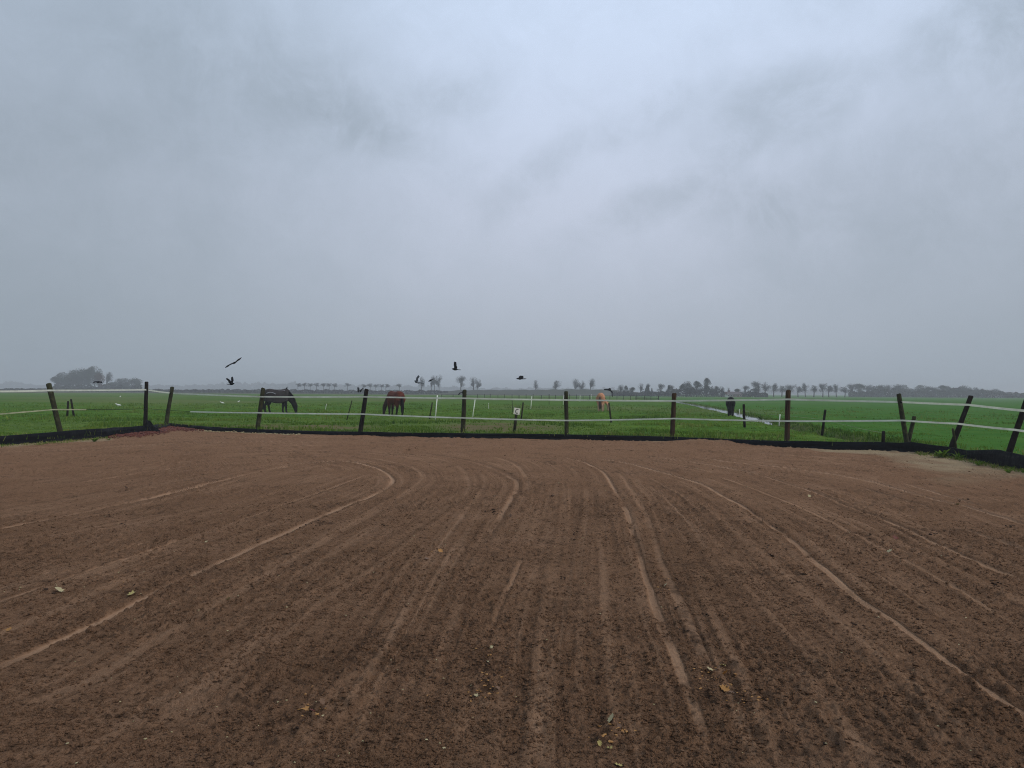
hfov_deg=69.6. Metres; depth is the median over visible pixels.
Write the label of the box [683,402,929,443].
bank grass
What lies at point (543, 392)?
dike
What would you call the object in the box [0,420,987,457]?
tall grass
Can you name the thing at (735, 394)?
farmhouse
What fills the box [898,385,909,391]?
deciduous tree
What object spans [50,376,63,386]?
deciduous tree
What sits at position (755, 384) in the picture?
bare tree
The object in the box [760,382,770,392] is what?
bare tree
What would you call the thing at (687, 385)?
bare tree
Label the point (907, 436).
arena fence
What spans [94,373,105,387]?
deciduous tree
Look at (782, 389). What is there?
bare tree
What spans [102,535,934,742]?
leaf fragments
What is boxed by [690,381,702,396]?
evergreen tree
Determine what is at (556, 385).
bare tree
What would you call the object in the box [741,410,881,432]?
wire
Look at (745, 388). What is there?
bare tree
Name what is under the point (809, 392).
distant woodland
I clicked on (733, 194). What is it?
sky
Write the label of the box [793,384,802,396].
bare tree
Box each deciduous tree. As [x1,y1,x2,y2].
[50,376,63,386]
[55,372,71,385]
[62,370,77,385]
[70,368,85,384]
[78,369,94,385]
[85,366,102,386]
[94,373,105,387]
[106,372,111,387]
[115,378,123,385]
[118,378,131,386]
[128,378,141,388]
[847,383,859,391]
[856,383,866,391]
[876,385,888,392]
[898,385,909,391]
[915,385,929,390]
[938,385,949,390]
[958,385,971,397]
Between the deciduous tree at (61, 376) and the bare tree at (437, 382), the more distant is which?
the deciduous tree at (61, 376)
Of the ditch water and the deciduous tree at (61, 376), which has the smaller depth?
the ditch water
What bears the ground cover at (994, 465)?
on the arena ground at (402, 478)
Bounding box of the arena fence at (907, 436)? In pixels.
[0,382,1023,452]
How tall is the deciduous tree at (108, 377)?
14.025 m
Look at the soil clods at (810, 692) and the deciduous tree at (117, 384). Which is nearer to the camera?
the soil clods at (810, 692)
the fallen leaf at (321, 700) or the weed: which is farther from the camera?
the weed
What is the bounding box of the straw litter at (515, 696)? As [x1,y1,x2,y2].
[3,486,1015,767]
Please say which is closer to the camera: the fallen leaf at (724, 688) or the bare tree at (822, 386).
the fallen leaf at (724, 688)
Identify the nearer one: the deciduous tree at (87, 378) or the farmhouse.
the farmhouse
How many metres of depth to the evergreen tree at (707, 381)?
341.19 m
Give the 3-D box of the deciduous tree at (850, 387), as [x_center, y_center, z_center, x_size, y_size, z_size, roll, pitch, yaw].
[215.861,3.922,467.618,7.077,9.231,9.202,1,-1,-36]
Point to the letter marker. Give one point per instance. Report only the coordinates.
(516, 411)
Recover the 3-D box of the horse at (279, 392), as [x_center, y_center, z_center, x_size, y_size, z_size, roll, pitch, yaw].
[-16.324,1.193,51.774,2.447,1.744,0.848,0,-1,-4]
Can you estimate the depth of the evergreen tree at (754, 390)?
341.71 m
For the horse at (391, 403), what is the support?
on the meadow ground at (42, 398)
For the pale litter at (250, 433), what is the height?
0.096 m
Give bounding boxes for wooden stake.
[66,401,68,416]
[70,399,74,416]
[608,403,611,422]
[743,404,745,427]
[821,410,825,435]
[881,431,884,441]
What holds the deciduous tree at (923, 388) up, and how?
on the meadow ground at (42, 398)
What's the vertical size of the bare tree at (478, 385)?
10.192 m
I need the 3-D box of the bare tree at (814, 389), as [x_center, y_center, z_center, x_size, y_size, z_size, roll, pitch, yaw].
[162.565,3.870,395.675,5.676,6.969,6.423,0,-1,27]
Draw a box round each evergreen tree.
[623,386,628,395]
[643,386,650,395]
[679,383,693,396]
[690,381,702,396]
[703,378,711,395]
[710,386,719,395]
[749,388,760,396]
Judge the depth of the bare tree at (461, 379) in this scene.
432.07 m
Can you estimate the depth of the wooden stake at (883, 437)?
24.67 m
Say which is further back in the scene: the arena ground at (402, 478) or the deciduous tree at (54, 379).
the deciduous tree at (54, 379)
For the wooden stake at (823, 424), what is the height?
1.110 m
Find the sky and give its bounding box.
[0,0,1023,395]
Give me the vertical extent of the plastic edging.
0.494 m
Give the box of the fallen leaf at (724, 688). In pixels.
[721,684,729,690]
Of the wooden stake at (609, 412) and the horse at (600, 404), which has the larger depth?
the horse at (600, 404)
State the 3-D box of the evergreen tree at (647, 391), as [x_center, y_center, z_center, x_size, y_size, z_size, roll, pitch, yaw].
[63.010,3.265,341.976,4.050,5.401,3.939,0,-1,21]
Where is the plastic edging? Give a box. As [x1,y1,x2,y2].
[0,423,1023,468]
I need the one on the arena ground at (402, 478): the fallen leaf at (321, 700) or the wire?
the fallen leaf at (321, 700)
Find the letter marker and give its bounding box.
[513,408,519,431]
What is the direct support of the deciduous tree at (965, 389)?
on the meadow ground at (42, 398)
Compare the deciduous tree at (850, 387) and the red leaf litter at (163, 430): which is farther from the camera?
the deciduous tree at (850, 387)
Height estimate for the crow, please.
0.420 m
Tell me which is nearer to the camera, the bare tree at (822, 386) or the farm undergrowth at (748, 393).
the farm undergrowth at (748, 393)
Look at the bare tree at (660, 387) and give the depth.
341.76 m
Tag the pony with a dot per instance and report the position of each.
(730, 405)
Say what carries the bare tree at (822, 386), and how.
on the meadow ground at (42, 398)
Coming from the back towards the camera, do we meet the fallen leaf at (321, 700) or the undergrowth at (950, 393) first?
the undergrowth at (950, 393)
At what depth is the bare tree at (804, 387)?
395.93 m
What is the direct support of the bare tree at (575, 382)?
on the dike
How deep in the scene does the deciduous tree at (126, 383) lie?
538.84 m
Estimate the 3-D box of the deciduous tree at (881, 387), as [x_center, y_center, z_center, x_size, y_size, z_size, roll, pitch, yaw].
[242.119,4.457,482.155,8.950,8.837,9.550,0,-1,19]
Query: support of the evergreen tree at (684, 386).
on the meadow ground at (42, 398)
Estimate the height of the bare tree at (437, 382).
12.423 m
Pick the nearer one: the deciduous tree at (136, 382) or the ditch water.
the ditch water
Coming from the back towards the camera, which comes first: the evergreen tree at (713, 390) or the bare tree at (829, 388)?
the bare tree at (829, 388)
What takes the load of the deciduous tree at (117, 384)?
on the meadow ground at (42, 398)
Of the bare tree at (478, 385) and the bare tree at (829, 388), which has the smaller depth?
the bare tree at (829, 388)
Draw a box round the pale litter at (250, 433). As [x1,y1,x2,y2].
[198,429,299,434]
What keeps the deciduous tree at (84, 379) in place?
on the meadow ground at (42, 398)
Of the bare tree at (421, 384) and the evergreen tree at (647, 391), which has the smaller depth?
the evergreen tree at (647, 391)
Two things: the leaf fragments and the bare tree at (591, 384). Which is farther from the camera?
the bare tree at (591, 384)
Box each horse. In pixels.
[263,389,297,412]
[382,391,405,414]
[596,393,608,410]
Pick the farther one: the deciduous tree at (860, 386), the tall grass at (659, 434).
the deciduous tree at (860, 386)
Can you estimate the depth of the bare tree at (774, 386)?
395.51 m
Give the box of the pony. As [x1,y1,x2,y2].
[726,397,734,415]
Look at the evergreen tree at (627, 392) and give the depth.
341.65 m
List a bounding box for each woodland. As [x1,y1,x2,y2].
[0,381,614,391]
[759,387,848,394]
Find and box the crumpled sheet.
[144,420,161,432]
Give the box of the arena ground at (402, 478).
[0,430,1023,767]
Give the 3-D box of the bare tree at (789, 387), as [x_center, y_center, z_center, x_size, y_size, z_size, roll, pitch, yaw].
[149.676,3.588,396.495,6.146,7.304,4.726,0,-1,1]
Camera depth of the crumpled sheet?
29.46 m
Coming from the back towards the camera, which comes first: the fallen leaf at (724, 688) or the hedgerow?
the hedgerow
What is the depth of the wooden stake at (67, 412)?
41.45 m
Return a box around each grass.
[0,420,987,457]
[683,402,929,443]
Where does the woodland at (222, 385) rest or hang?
on the meadow ground at (42, 398)
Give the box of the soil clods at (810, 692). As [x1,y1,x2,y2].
[0,446,1023,767]
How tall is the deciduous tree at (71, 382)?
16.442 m
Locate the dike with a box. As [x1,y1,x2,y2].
[440,389,682,395]
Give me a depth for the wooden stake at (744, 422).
34.71 m
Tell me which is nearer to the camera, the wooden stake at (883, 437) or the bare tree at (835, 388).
the wooden stake at (883, 437)
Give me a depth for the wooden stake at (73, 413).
42.49 m
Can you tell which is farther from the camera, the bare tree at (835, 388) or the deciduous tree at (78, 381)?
the deciduous tree at (78, 381)
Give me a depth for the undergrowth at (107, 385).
477.54 m
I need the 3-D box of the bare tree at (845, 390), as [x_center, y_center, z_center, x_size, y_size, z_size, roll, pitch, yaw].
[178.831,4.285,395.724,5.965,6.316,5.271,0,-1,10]
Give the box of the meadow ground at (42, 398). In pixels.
[0,390,1023,454]
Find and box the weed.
[934,449,949,457]
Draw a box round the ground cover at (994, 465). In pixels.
[0,435,1023,472]
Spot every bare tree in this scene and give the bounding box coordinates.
[418,376,424,389]
[435,376,441,386]
[456,375,465,389]
[474,378,480,388]
[553,381,562,388]
[573,379,579,388]
[589,379,595,389]
[657,383,664,396]
[684,381,690,396]
[742,386,750,396]
[751,381,760,391]
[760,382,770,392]
[770,384,778,396]
[780,386,786,396]
[785,384,794,392]
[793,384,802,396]
[802,382,808,396]
[809,385,817,396]
[818,383,827,396]
[824,383,833,396]
[832,384,838,396]
[841,387,848,396]
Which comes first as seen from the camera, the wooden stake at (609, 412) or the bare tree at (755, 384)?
the wooden stake at (609, 412)
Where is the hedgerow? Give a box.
[0,388,447,393]
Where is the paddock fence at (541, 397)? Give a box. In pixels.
[441,394,658,399]
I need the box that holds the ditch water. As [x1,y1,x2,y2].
[676,402,800,431]
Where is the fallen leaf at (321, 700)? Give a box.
[319,697,325,704]
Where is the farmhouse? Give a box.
[723,390,742,396]
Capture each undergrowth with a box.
[52,383,141,389]
[611,387,767,396]
[848,387,1023,397]
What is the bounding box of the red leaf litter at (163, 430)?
[108,426,203,437]
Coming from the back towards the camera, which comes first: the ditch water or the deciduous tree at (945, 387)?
the deciduous tree at (945, 387)
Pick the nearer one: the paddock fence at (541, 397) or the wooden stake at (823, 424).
the wooden stake at (823, 424)

